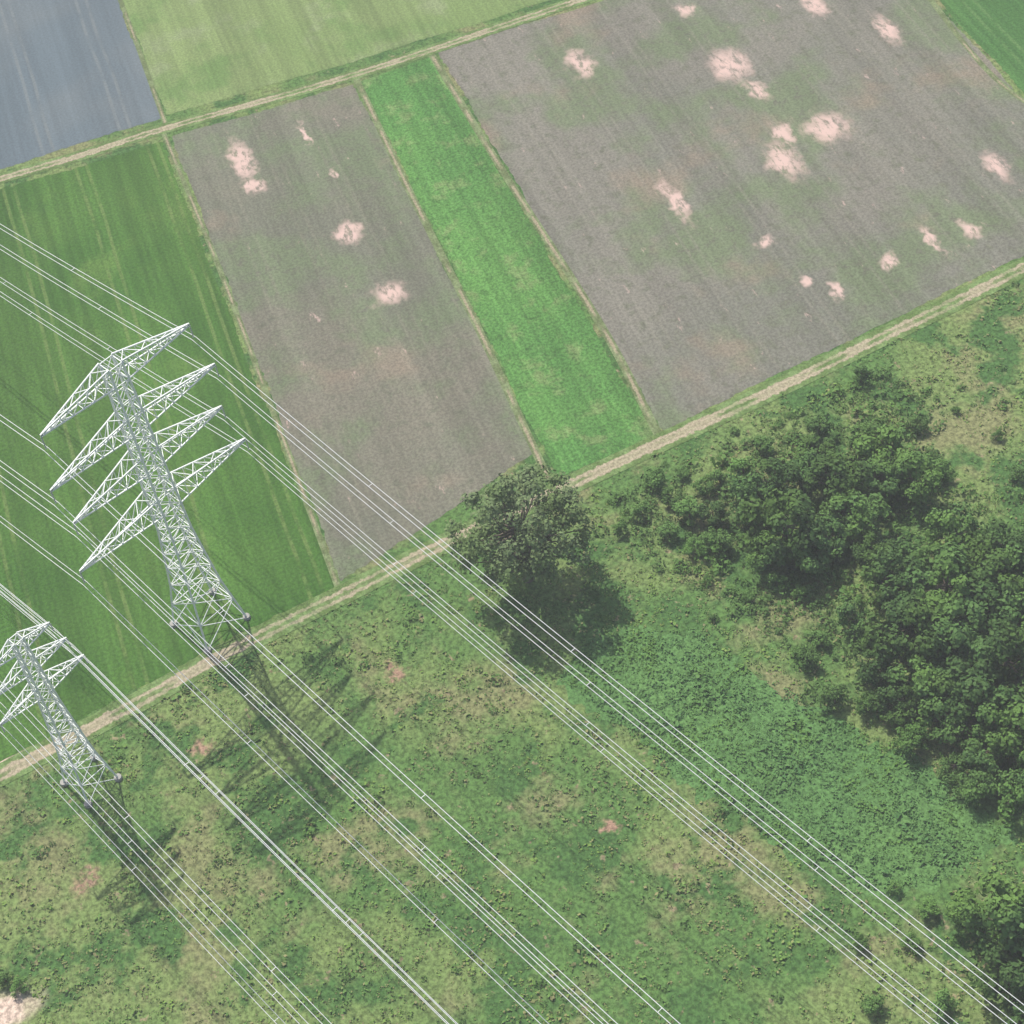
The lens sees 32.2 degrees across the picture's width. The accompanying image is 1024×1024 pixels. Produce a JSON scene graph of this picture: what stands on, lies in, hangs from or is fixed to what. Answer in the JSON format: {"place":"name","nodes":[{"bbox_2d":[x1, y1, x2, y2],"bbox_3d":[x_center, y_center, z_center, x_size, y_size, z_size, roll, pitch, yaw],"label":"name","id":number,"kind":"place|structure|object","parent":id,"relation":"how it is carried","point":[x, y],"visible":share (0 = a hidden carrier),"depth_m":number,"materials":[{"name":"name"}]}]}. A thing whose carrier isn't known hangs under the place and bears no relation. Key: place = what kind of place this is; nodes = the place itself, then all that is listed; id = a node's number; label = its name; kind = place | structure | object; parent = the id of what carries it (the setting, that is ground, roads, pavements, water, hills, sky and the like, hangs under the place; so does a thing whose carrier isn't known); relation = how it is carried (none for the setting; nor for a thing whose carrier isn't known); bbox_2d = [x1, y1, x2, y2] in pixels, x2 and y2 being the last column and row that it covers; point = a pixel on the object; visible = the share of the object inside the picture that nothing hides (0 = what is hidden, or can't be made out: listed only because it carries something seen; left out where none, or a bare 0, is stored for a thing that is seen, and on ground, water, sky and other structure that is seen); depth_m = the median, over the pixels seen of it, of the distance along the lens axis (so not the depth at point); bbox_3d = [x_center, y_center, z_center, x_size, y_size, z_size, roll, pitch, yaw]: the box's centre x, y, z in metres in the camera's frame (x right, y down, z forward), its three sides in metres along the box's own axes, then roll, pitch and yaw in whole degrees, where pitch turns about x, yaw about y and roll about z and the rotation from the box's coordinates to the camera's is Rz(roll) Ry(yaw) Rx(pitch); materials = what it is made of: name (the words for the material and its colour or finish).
{"place":"outdoors","nodes":[
{"label":"outdoors","id":0,"kind":"place"},
{"bbox_2d":[0,0,160,168],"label":"blue grey field","id":1,"kind":"structure","parent":0,"point":[72,72],"depth_m":330.34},
{"bbox_2d":[0,142,333,760],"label":"cereal field","id":2,"kind":"structure","parent":0,"point":[124,224],"depth_m":265.89,"materials":[{"name":"plant"}]},
{"bbox_2d":[0,0,593,183],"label":"dirt track","id":3,"kind":"structure","parent":0,"point":[243,106],"depth_m":320.14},
{"bbox_2d":[123,0,547,114],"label":"mown grass field","id":4,"kind":"structure","parent":0,"point":[196,53],"depth_m":331.39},
{"bbox_2d":[118,0,166,122],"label":"field margin","id":5,"kind":"object","parent":4,"relation":"on","point":[144,64],"visible":1,"depth_m":331.15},
{"bbox_2d":[172,85,531,580],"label":"bare soil field","id":6,"kind":"structure","parent":0,"point":[376,367],"depth_m":279.48,"materials":[{"name":"soil"}]},
{"bbox_2d":[0,0,1023,1023],"bbox_3d":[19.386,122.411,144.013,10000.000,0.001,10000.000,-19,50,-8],"label":"ground","id":7,"kind":"structure","parent":0,"point":[558,873],"depth_m":220.85,"materials":[{"name":"green plant"}]},
{"bbox_2d":[10,976,28,997],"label":"shrub","id":8,"kind":"object","parent":7,"relation":"on","point":[17,981],"visible":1,"depth_m":209.36,"materials":[{"name":"green plant"}]},
{"bbox_2d":[0,622,122,808],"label":"electricity pylon","id":9,"kind":"object","parent":7,"relation":"on","point":[94,755],"visible":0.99,"depth_m":213.07,"materials":[{"name":"metal"}]},
{"bbox_2d":[0,584,85,733],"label":"power line","id":10,"kind":"object","parent":9,"relation":"hanging from","point":[32,618],"visible":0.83,"depth_m":218.58,"materials":[{"name":"white"}]},
{"bbox_2d":[0,633,457,1023],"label":"power line","id":11,"kind":"object","parent":9,"relation":"hanging from","point":[319,897],"visible":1,"depth_m":195.35,"materials":[{"name":"white"}]},
{"bbox_2d":[40,323,250,653],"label":"electricity pylon","id":12,"kind":"object","parent":7,"relation":"on","point":[52,426],"visible":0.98,"depth_m":218.31,"materials":[{"name":"metal"}]},
{"bbox_2d":[0,224,249,584],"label":"power line","id":13,"kind":"object","parent":12,"relation":"hanging from","point":[96,358],"visible":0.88,"depth_m":232.56,"materials":[{"name":"white"}]},
{"bbox_2d":[44,337,1023,1023],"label":"power line","id":14,"kind":"object","parent":12,"relation":"hanging from","point":[542,703],"visible":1,"depth_m":191.23,"materials":[{"name":"white"}]},
{"bbox_2d":[162,133,339,586],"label":"field margin","id":15,"kind":"object","parent":7,"relation":"on","point":[309,509],"visible":0.98,"depth_m":274.81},
{"bbox_2d":[353,78,551,480],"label":"field margin","id":16,"kind":"object","parent":7,"relation":"on","point":[497,369],"visible":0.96,"depth_m":282.75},
{"bbox_2d":[361,58,652,476],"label":"green crop strip","id":17,"kind":"object","parent":7,"relation":"on","point":[579,406],"visible":0.99,"depth_m":281.94,"materials":[{"name":"plant"}]},
{"bbox_2d":[0,277,1023,1023],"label":"meadow weeds","id":18,"kind":"object","parent":7,"relation":"on","point":[602,893],"visible":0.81,"depth_m":219.63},
{"bbox_2d":[444,461,596,589],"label":"oak tree","id":19,"kind":"object","parent":7,"relation":"on","point":[528,552],"visible":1,"depth_m":231.77,"materials":[{"name":"green plant"}]},
{"bbox_2d":[31,281,1023,1023],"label":"scrub","id":20,"kind":"object","parent":7,"relation":"on","point":[415,869],"visible":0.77,"depth_m":222.65,"materials":[{"name":"green plant"}]},
{"bbox_2d":[429,54,660,434],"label":"field margin","id":21,"kind":"object","parent":7,"relation":"on","point":[584,298],"visible":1,"depth_m":285.01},
{"bbox_2d":[643,466,668,488],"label":"shrub","id":22,"kind":"object","parent":7,"relation":"on","point":[655,477],"visible":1,"depth_m":249.19,"materials":[{"name":"green plant"}]},
{"bbox_2d":[656,521,682,542],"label":"shrub","id":23,"kind":"object","parent":7,"relation":"on","point":[663,530],"visible":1,"depth_m":243.21,"materials":[{"name":"green plant"}]},
{"bbox_2d":[661,486,687,505],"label":"shrub","id":24,"kind":"object","parent":7,"relation":"on","point":[669,499],"visible":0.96,"depth_m":247.32,"materials":[{"name":"green plant"}]},
{"bbox_2d":[671,496,705,526],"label":"shrub","id":25,"kind":"object","parent":7,"relation":"on","point":[682,508],"visible":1,"depth_m":244.41,"materials":[{"name":"green plant"}]},
{"bbox_2d":[682,536,707,555],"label":"shrub","id":26,"kind":"object","parent":7,"relation":"on","point":[698,544],"visible":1,"depth_m":241.11,"materials":[{"name":"green plant"}]},
{"bbox_2d":[690,476,714,495],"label":"shrub","id":27,"kind":"object","parent":7,"relation":"on","point":[702,490],"visible":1,"depth_m":247.85,"materials":[{"name":"green plant"}]},
{"bbox_2d":[697,499,731,529],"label":"deciduous tree","id":28,"kind":"object","parent":7,"relation":"on","point":[721,512],"visible":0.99,"depth_m":242.87,"materials":[{"name":"green plant"}]},
{"bbox_2d":[699,526,734,557],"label":"shrub","id":29,"kind":"object","parent":7,"relation":"on","point":[716,538],"visible":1,"depth_m":240.37,"materials":[{"name":"green plant"}]},
{"bbox_2d":[705,469,732,490],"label":"shrub","id":30,"kind":"object","parent":7,"relation":"on","point":[718,475],"visible":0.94,"depth_m":248.25,"materials":[{"name":"green plant"}]},
{"bbox_2d":[727,455,756,476],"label":"shrub","id":31,"kind":"object","parent":7,"relation":"on","point":[738,464],"visible":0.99,"depth_m":249.07,"materials":[{"name":"green plant"}]},
{"bbox_2d":[727,470,775,522],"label":"deciduous tree","id":32,"kind":"object","parent":7,"relation":"on","point":[744,486],"visible":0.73,"depth_m":241.71,"materials":[{"name":"green plant"}]},
{"bbox_2d":[752,434,775,456],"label":"shrub","id":33,"kind":"object","parent":7,"relation":"on","point":[762,442],"visible":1,"depth_m":251.45,"materials":[{"name":"green plant"}]},
{"bbox_2d":[744,529,787,572],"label":"deciduous tree","id":34,"kind":"object","parent":7,"relation":"on","point":[758,560],"visible":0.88,"depth_m":235.71,"materials":[{"name":"green plant"}]},
{"bbox_2d":[762,570,791,592],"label":"shrub","id":35,"kind":"object","parent":7,"relation":"on","point":[774,576],"visible":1,"depth_m":235.69,"materials":[{"name":"green plant"}]},
{"bbox_2d":[754,457,801,497],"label":"deciduous tree","id":36,"kind":"object","parent":7,"relation":"on","point":[784,475],"visible":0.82,"depth_m":243.71,"materials":[{"name":"green plant"}]},
{"bbox_2d":[605,368,953,670],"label":"bramble scrub","id":37,"kind":"object","parent":7,"relation":"on","point":[799,435],"visible":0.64,"depth_m":246.45,"materials":[{"name":"green plant"}]},
{"bbox_2d":[734,488,824,560],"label":"deciduous tree","id":38,"kind":"object","parent":7,"relation":"on","point":[774,517],"visible":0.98,"depth_m":234.67,"materials":[{"name":"green plant"}]},
{"bbox_2d":[556,625,1018,902],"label":"nettle patch","id":39,"kind":"object","parent":7,"relation":"on","point":[575,696],"visible":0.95,"depth_m":219.09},
{"bbox_2d":[559,627,1015,894],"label":"nettle plants","id":40,"kind":"object","parent":39,"relation":"on","point":[796,766],"visible":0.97,"depth_m":219.77,"materials":[{"name":"green plant"}]},
{"bbox_2d":[790,583,816,602],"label":"shrub","id":41,"kind":"object","parent":7,"relation":"on","point":[799,590],"visible":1,"depth_m":234.60,"materials":[{"name":"green plant"}]},
{"bbox_2d":[790,643,821,671],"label":"shrub","id":42,"kind":"object","parent":7,"relation":"on","point":[812,655],"visible":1,"depth_m":227.17,"materials":[{"name":"green plant"}]},
{"bbox_2d":[783,532,832,576],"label":"deciduous tree","id":43,"kind":"object","parent":7,"relation":"on","point":[813,565],"visible":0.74,"depth_m":234.21,"materials":[{"name":"green plant"}]},
{"bbox_2d":[787,447,839,489],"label":"deciduous tree","id":44,"kind":"object","parent":7,"relation":"on","point":[801,464],"visible":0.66,"depth_m":244.69,"materials":[{"name":"green plant"}]},
{"bbox_2d":[796,434,836,464],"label":"deciduous tree","id":45,"kind":"object","parent":7,"relation":"on","point":[809,441],"visible":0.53,"depth_m":247.65,"materials":[{"name":"green plant"}]},
{"bbox_2d":[803,414,835,440],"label":"shrub","id":46,"kind":"object","parent":7,"relation":"on","point":[815,423],"visible":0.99,"depth_m":251.87,"materials":[{"name":"green plant"}]},
{"bbox_2d":[808,629,830,647],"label":"shrub","id":47,"kind":"object","parent":7,"relation":"on","point":[822,636],"visible":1,"depth_m":229.39,"materials":[{"name":"green plant"}]},
{"bbox_2d":[799,509,853,563],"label":"deciduous tree","id":48,"kind":"object","parent":7,"relation":"on","point":[836,544],"visible":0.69,"depth_m":236.52,"materials":[{"name":"green plant"}]},
{"bbox_2d":[815,683,850,709],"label":"shrub","id":49,"kind":"object","parent":7,"relation":"on","point":[832,693],"visible":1,"depth_m":222.80,"materials":[{"name":"green plant"}]},
{"bbox_2d":[802,451,872,502],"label":"deciduous tree","id":50,"kind":"object","parent":7,"relation":"on","point":[835,483],"visible":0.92,"depth_m":241.48,"materials":[{"name":"green plant"}]},
{"bbox_2d":[818,492,864,532],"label":"deciduous tree","id":51,"kind":"object","parent":7,"relation":"on","point":[842,517],"visible":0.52,"depth_m":239.08,"materials":[{"name":"green plant"}]},
{"bbox_2d":[834,591,873,633],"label":"deciduous tree","id":52,"kind":"object","parent":7,"relation":"on","point":[858,617],"visible":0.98,"depth_m":229.15,"materials":[{"name":"green plant"}]},
{"bbox_2d":[824,488,890,542],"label":"deciduous tree","id":53,"kind":"object","parent":7,"relation":"on","point":[868,506],"visible":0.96,"depth_m":237.92,"materials":[{"name":"green plant"}]},
{"bbox_2d":[852,689,881,714],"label":"shrub","id":54,"kind":"object","parent":7,"relation":"on","point":[869,701],"visible":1,"depth_m":221.48,"materials":[{"name":"green plant"}]},
{"bbox_2d":[846,418,889,455],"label":"deciduous tree","id":55,"kind":"object","parent":7,"relation":"on","point":[869,427],"visible":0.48,"depth_m":247.41,"materials":[{"name":"green plant"}]},
{"bbox_2d":[715,405,1023,815],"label":"woodland undergrowth","id":56,"kind":"object","parent":7,"relation":"on","point":[842,587],"visible":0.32,"depth_m":238.84,"materials":[{"name":"green plant"}]},
{"bbox_2d":[859,994,884,1014],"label":"shrub","id":57,"kind":"object","parent":7,"relation":"on","point":[873,1003],"visible":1,"depth_m":196.75,"materials":[{"name":"green plant"}]},
{"bbox_2d":[850,530,897,567],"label":"deciduous tree","id":58,"kind":"object","parent":7,"relation":"on","point":[863,551],"visible":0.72,"depth_m":235.19,"materials":[{"name":"green plant"}]},
{"bbox_2d":[849,639,900,684],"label":"deciduous tree","id":59,"kind":"object","parent":7,"relation":"on","point":[867,674],"visible":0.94,"depth_m":222.71,"materials":[{"name":"green plant"}]},
{"bbox_2d":[850,455,899,502],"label":"deciduous tree","id":60,"kind":"object","parent":7,"relation":"on","point":[886,486],"visible":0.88,"depth_m":241.82,"materials":[{"name":"green plant"}]},
{"bbox_2d":[852,422,926,480],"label":"deciduous tree","id":61,"kind":"object","parent":7,"relation":"on","point":[891,434],"visible":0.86,"depth_m":243.68,"materials":[{"name":"green plant"}]},
{"bbox_2d":[860,544,923,608],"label":"deciduous tree","id":62,"kind":"object","parent":7,"relation":"on","point":[876,572],"visible":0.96,"depth_m":229.34,"materials":[{"name":"green plant"}]},
{"bbox_2d":[872,679,921,724],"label":"deciduous tree","id":63,"kind":"object","parent":7,"relation":"on","point":[887,696],"visible":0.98,"depth_m":219.84,"materials":[{"name":"green plant"}]},
{"bbox_2d":[861,596,943,670],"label":"deciduous tree","id":64,"kind":"object","parent":7,"relation":"on","point":[900,642],"visible":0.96,"depth_m":222.15,"materials":[{"name":"green plant"}]},
{"bbox_2d":[897,933,921,953],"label":"shrub","id":65,"kind":"object","parent":7,"relation":"on","point":[915,939],"visible":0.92,"depth_m":201.59,"materials":[{"name":"green plant"}]},
{"bbox_2d":[891,721,930,753],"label":"shrub","id":66,"kind":"object","parent":7,"relation":"on","point":[911,738],"visible":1,"depth_m":217.00,"materials":[{"name":"green plant"}]},
{"bbox_2d":[884,451,941,504],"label":"deciduous tree","id":67,"kind":"object","parent":7,"relation":"on","point":[915,491],"visible":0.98,"depth_m":239.65,"materials":[{"name":"green plant"}]},
{"bbox_2d":[891,535,939,570],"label":"deciduous tree","id":68,"kind":"object","parent":7,"relation":"on","point":[917,552],"visible":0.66,"depth_m":233.56,"materials":[{"name":"green plant"}]},
{"bbox_2d":[905,416,927,433],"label":"shrub","id":69,"kind":"object","parent":7,"relation":"on","point":[921,425],"visible":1,"depth_m":251.33,"materials":[{"name":"green plant"}]},
{"bbox_2d":[891,584,946,639],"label":"deciduous tree","id":70,"kind":"object","parent":7,"relation":"on","point":[930,599],"visible":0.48,"depth_m":225.72,"materials":[{"name":"green plant"}]},
{"bbox_2d":[886,652,962,703],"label":"deciduous tree","id":71,"kind":"object","parent":7,"relation":"on","point":[923,675],"visible":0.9,"depth_m":220.06,"materials":[{"name":"green plant"}]},
{"bbox_2d":[915,895,941,919],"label":"shrub","id":72,"kind":"object","parent":7,"relation":"on","point":[928,906],"visible":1,"depth_m":203.59,"materials":[{"name":"green plant"}]},
{"bbox_2d":[914,689,970,743],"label":"deciduous tree","id":73,"kind":"object","parent":7,"relation":"on","point":[930,708],"visible":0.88,"depth_m":216.91,"materials":[{"name":"green plant"}]},
{"bbox_2d":[929,988,958,1020],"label":"shrub","id":74,"kind":"object","parent":7,"relation":"on","point":[942,996],"visible":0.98,"depth_m":195.97,"materials":[{"name":"green plant"}]},
{"bbox_2d":[932,457,958,489],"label":"shrub","id":75,"kind":"object","parent":7,"relation":"on","point":[940,466],"visible":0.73,"depth_m":244.69,"materials":[{"name":"green plant"}]},
{"bbox_2d":[899,542,995,617],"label":"deciduous tree","id":76,"kind":"object","parent":7,"relation":"on","point":[953,566],"visible":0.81,"depth_m":226.78,"materials":[{"name":"green plant"}]},
{"bbox_2d":[925,640,976,688],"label":"deciduous tree","id":77,"kind":"object","parent":7,"relation":"on","point":[956,651],"visible":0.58,"depth_m":221.74,"materials":[{"name":"green plant"}]},
{"bbox_2d":[920,500,988,558],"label":"deciduous tree","id":78,"kind":"object","parent":7,"relation":"on","point":[949,523],"visible":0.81,"depth_m":233.87,"materials":[{"name":"green plant"}]},
{"bbox_2d":[937,753,974,786],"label":"shrub","id":79,"kind":"object","parent":7,"relation":"on","point":[954,759],"visible":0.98,"depth_m":214.94,"materials":[{"name":"green plant"}]},
{"bbox_2d":[925,595,996,661],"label":"deciduous tree","id":80,"kind":"object","parent":7,"relation":"on","point":[966,636],"visible":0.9,"depth_m":221.42,"materials":[{"name":"green plant"}]},
{"bbox_2d":[942,888,989,934],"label":"deciduous tree","id":81,"kind":"object","parent":7,"relation":"on","point":[951,914],"visible":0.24,"depth_m":200.80,"materials":[{"name":"green plant"}]},
{"bbox_2d":[931,655,1001,722],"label":"deciduous tree","id":82,"kind":"object","parent":7,"relation":"on","point":[966,707],"visible":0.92,"depth_m":216.96,"materials":[{"name":"green plant"}]},
{"bbox_2d":[952,767,997,803],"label":"shrub","id":83,"kind":"object","parent":7,"relation":"on","point":[972,791],"visible":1,"depth_m":211.51,"materials":[{"name":"green plant"}]},
{"bbox_2d":[928,0,1023,102],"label":"field margin","id":84,"kind":"object","parent":7,"relation":"on","point":[972,53],"visible":1,"depth_m":307.43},
{"bbox_2d":[960,534,1000,569],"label":"deciduous tree","id":85,"kind":"object","parent":7,"relation":"on","point":[977,542],"visible":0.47,"depth_m":231.22,"materials":[{"name":"green plant"}]},
{"bbox_2d":[958,722,1013,775],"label":"deciduous tree","id":86,"kind":"object","parent":7,"relation":"on","point":[991,754],"visible":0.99,"depth_m":213.44,"materials":[{"name":"green plant"}]},
{"bbox_2d":[950,867,1023,956],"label":"deciduous tree","id":87,"kind":"object","parent":7,"relation":"on","point":[1005,908],"visible":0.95,"depth_m":195.53,"materials":[{"name":"green plant"}]},
{"bbox_2d":[961,548,1023,618],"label":"deciduous tree","id":88,"kind":"object","parent":7,"relation":"on","point":[1004,583],"visible":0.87,"depth_m":225.19,"materials":[{"name":"green plant"}]},
{"bbox_2d":[964,516,1023,578],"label":"deciduous tree","id":89,"kind":"object","parent":7,"relation":"on","point":[1005,540],"visible":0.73,"depth_m":230.23,"materials":[{"name":"green plant"}]},
{"bbox_2d":[968,943,1023,1014],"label":"deciduous tree","id":90,"kind":"object","parent":7,"relation":"on","point":[999,958],"visible":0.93,"depth_m":193.15,"materials":[{"name":"green plant"}]},
{"bbox_2d":[970,611,1023,690],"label":"deciduous tree","id":91,"kind":"object","parent":7,"relation":"on","point":[1007,636],"visible":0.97,"depth_m":217.60,"materials":[{"name":"green plant"}]},
{"bbox_2d":[975,680,1023,752],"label":"deciduous tree","id":92,"kind":"object","parent":7,"relation":"on","point":[1014,737],"visible":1,"depth_m":213.98,"materials":[{"name":"green plant"}]},
{"bbox_2d":[979,768,1023,819],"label":"deciduous tree","id":93,"kind":"object","parent":7,"relation":"on","point":[1004,788],"visible":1,"depth_m":210.19,"materials":[{"name":"green plant"}]},
{"bbox_2d":[987,589,1023,649],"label":"deciduous tree","id":94,"kind":"object","parent":7,"relation":"on","point":[1015,602],"visible":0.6,"depth_m":223.45,"materials":[{"name":"green plant"}]},
{"bbox_2d":[1002,542,1023,579],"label":"deciduous tree","id":95,"kind":"object","parent":7,"relation":"on","point":[1015,557],"visible":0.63,"depth_m":228.26,"materials":[{"name":"green plant"}]},
{"bbox_2d":[1005,985,1023,1023],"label":"deciduous tree","id":96,"kind":"object","parent":7,"relation":"on","point":[1017,1019],"visible":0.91,"depth_m":190.79,"materials":[{"name":"green plant"}]},
{"bbox_2d":[1012,747,1023,787],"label":"deciduous tree","id":97,"kind":"object","parent":7,"relation":"on","point":[1017,750],"visible":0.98,"depth_m":212.38,"materials":[{"name":"green plant"}]},
{"bbox_2d":[0,257,1023,786],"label":"dirt track","id":98,"kind":"structure","parent":0,"point":[94,725],"depth_m":249.60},
{"bbox_2d":[439,0,1023,429],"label":"sparse crop field","id":99,"kind":"structure","parent":0,"point":[727,198],"depth_m":293.50,"materials":[{"name":"soil"}]},
{"bbox_2d":[940,0,1023,92],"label":"dark green field","id":100,"kind":"structure","parent":0,"point":[993,29],"depth_m":311.61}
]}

